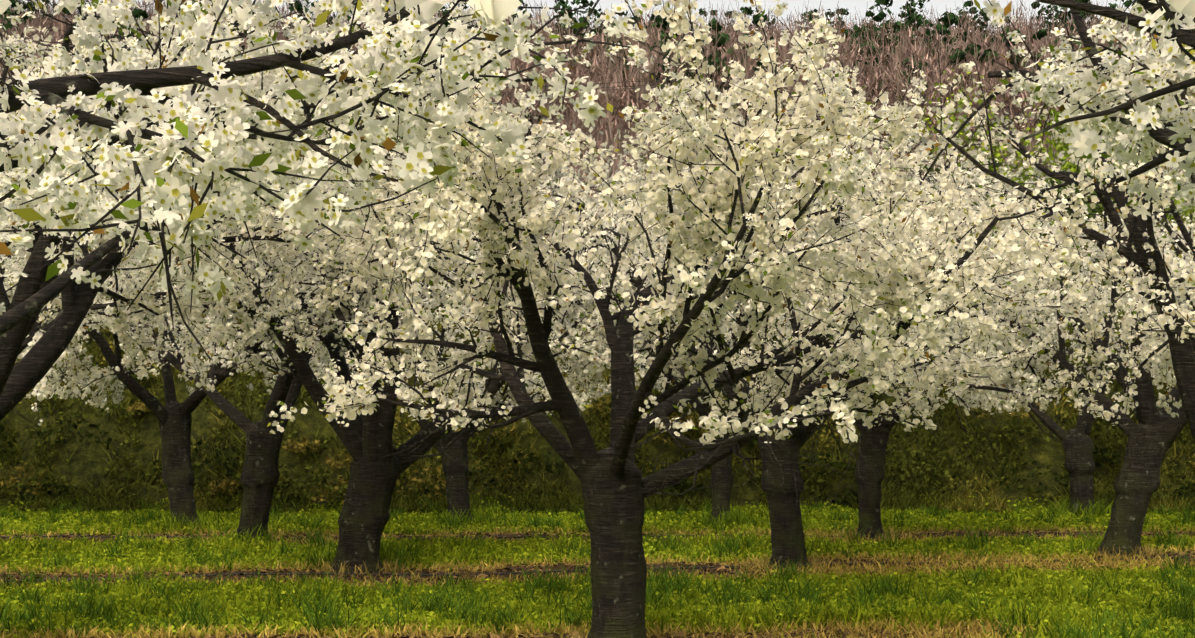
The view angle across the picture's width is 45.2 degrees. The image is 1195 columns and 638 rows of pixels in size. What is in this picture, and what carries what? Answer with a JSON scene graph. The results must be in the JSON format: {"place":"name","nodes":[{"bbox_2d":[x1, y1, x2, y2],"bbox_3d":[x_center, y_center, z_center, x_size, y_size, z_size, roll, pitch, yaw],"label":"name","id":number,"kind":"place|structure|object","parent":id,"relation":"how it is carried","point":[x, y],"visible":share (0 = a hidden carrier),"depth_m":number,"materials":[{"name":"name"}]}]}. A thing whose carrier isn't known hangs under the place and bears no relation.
{"place":"outdoors","nodes":[
{"label":"outdoors","id":0,"kind":"place"},
{"bbox_2d":[10,0,1168,43],"label":"sky","id":1,"kind":"structure","parent":0,"point":[941,6],"materials":[{"name":"white"}]},
{"bbox_2d":[0,90,1194,637],"bbox_3d":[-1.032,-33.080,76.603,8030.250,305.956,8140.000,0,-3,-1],"label":"ground","id":2,"kind":"structure","parent":0,"point":[88,458],"depth_m":20.28,"materials":[{"name":"green plant"}]},
{"bbox_2d":[0,200,114,424],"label":"cherry tree","id":3,"kind":"object","parent":2,"relation":"on","point":[53,380],"depth_m":17.66,"materials":[{"name":"white plant"}]},
{"bbox_2d":[0,170,351,426],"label":"cherry tree","id":4,"kind":"object","parent":2,"relation":"on","point":[39,335],"depth_m":12.93,"materials":[{"name":"white plant"}]},
{"bbox_2d":[0,182,373,531],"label":"cherry tree","id":5,"kind":"object","parent":2,"relation":"on","point":[173,416],"depth_m":16.48,"materials":[{"name":"white plant"}]},
{"bbox_2d":[4,162,439,540],"bbox_3d":[-3.777,0.411,15.463,4.727,4.169,6.841,2,-4,-38],"label":"cherry tree","id":6,"kind":"object","parent":2,"relation":"on","point":[259,477],"depth_m":15.48,"materials":[{"name":"white plant"}]},
{"bbox_2d":[0,0,534,420],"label":"cherry tree","id":7,"kind":"object","parent":2,"relation":"on","point":[263,212],"depth_m":9.26,"materials":[{"name":"white plant"}]},
{"bbox_2d":[0,0,632,358],"bbox_3d":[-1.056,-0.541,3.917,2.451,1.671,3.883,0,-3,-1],"label":"cherry tree","id":8,"kind":"object","parent":2,"relation":"on","point":[237,152],"depth_m":2.66,"materials":[{"name":"white plant"}]},
{"bbox_2d":[108,135,667,573],"bbox_3d":[-1.991,0.338,13.072,5.726,4.087,4.657,0,-3,-1],"label":"cherry tree","id":9,"kind":"object","parent":2,"relation":"on","point":[363,519],"depth_m":12.84,"materials":[{"name":"white plant"}]},
{"bbox_2d":[183,169,717,524],"bbox_3d":[-1.622,0.494,17.679,6.569,4.205,6.363,0,-3,-1],"label":"cherry tree","id":10,"kind":"object","parent":2,"relation":"on","point":[457,489],"depth_m":17.24,"materials":[{"name":"white plant"}]},
{"bbox_2d":[0,0,1187,186],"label":"trees","id":11,"kind":"object","parent":2,"relation":"on","point":[878,17],"depth_m":179.29,"materials":[{"name":"plant"}]},
{"bbox_2d":[0,0,1193,189],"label":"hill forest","id":12,"kind":"object","parent":2,"relation":"on","point":[627,95],"depth_m":146.20,"materials":[{"name":"plant"}]},
{"bbox_2d":[0,488,1194,637],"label":"grass","id":13,"kind":"structure","parent":2,"relation":"on","point":[314,604],"depth_m":11.68,"materials":[{"name":"green plant"}]},
{"bbox_2d":[0,224,1194,513],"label":"hedge","id":14,"kind":"object","parent":2,"relation":"on","point":[952,500],"visible":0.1,"depth_m":19.86,"materials":[{"name":"green plant"}]},
{"bbox_2d":[0,511,1194,637],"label":"dirt strip","id":15,"kind":"object","parent":2,"relation":"on","point":[555,635],"visible":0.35,"depth_m":12.75,"materials":[{"name":"brown soil"}]},
{"bbox_2d":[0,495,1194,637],"bbox_3d":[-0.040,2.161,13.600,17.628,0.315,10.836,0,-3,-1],"label":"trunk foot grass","id":16,"kind":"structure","parent":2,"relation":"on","point":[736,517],"depth_m":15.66,"materials":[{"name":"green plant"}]},
{"bbox_2d":[0,535,1194,581],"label":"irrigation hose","id":17,"kind":"object","parent":2,"relation":"on","point":[530,571],"visible":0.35,"depth_m":13.03,"materials":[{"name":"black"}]},
{"bbox_2d":[2,69,1194,268],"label":"bank shrubs","id":18,"kind":"object","parent":2,"relation":"on","point":[1065,166],"depth_m":40.41,"materials":[{"name":"plant"}]},
{"bbox_2d":[7,81,1194,260],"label":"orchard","id":19,"kind":"object","parent":2,"relation":"on","point":[929,143],"depth_m":32.57,"materials":[{"name":"white plant"}]},
{"bbox_2d":[231,0,1192,637],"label":"cherry tree","id":20,"kind":"object","parent":2,"relation":"on","point":[769,144],"depth_m":7.80,"materials":[{"name":"white plant"}]},
{"bbox_2d":[513,194,950,525],"bbox_3d":[1.696,0.505,17.942,6.346,4.222,6.555,0,-3,-1],"label":"cherry tree","id":21,"kind":"object","parent":2,"relation":"on","point":[721,470],"depth_m":17.35,"materials":[{"name":"white plant"}]},
{"bbox_2d":[438,104,1104,569],"bbox_3d":[1.529,0.420,13.733,5.485,3.971,7.485,3,-4,-42],"label":"cherry tree","id":22,"kind":"object","parent":2,"relation":"on","point":[956,337],"depth_m":12.86,"materials":[{"name":"white plant"}]},
{"bbox_2d":[693,145,1166,540],"bbox_3d":[3.288,0.457,15.693,5.278,4.120,6.618,0,-3,-1],"label":"cherry tree","id":23,"kind":"object","parent":2,"relation":"on","point":[1007,405],"depth_m":15.19,"materials":[{"name":"white plant"}]},
{"bbox_2d":[863,36,1194,440],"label":"cherry tree","id":24,"kind":"object","parent":2,"relation":"on","point":[1120,261],"depth_m":8.85,"materials":[{"name":"white plant"}]},
{"bbox_2d":[904,215,1191,515],"bbox_3d":[5.829,0.674,19.473,5.901,4.051,3.987,-2,-3,32],"label":"cherry tree","id":25,"kind":"object","parent":2,"relation":"on","point":[1079,463],"depth_m":18.52,"materials":[{"name":"white plant"}]},
{"bbox_2d":[915,164,1194,557],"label":"cherry tree","id":26,"kind":"object","parent":2,"relation":"on","point":[1153,434],"depth_m":13.96,"materials":[{"name":"white plant"}]},
{"bbox_2d":[974,0,1194,219],"bbox_3d":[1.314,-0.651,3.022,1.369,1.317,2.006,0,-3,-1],"label":"cherry tree","id":27,"kind":"object","parent":2,"relation":"on","point":[1086,141],"depth_m":3.34,"materials":[{"name":"white plant"}]},
{"bbox_2d":[1092,218,1194,432],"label":"cherry tree","id":28,"kind":"object","parent":2,"relation":"on","point":[1159,393],"depth_m":16.09,"materials":[{"name":"white plant"}]}
]}

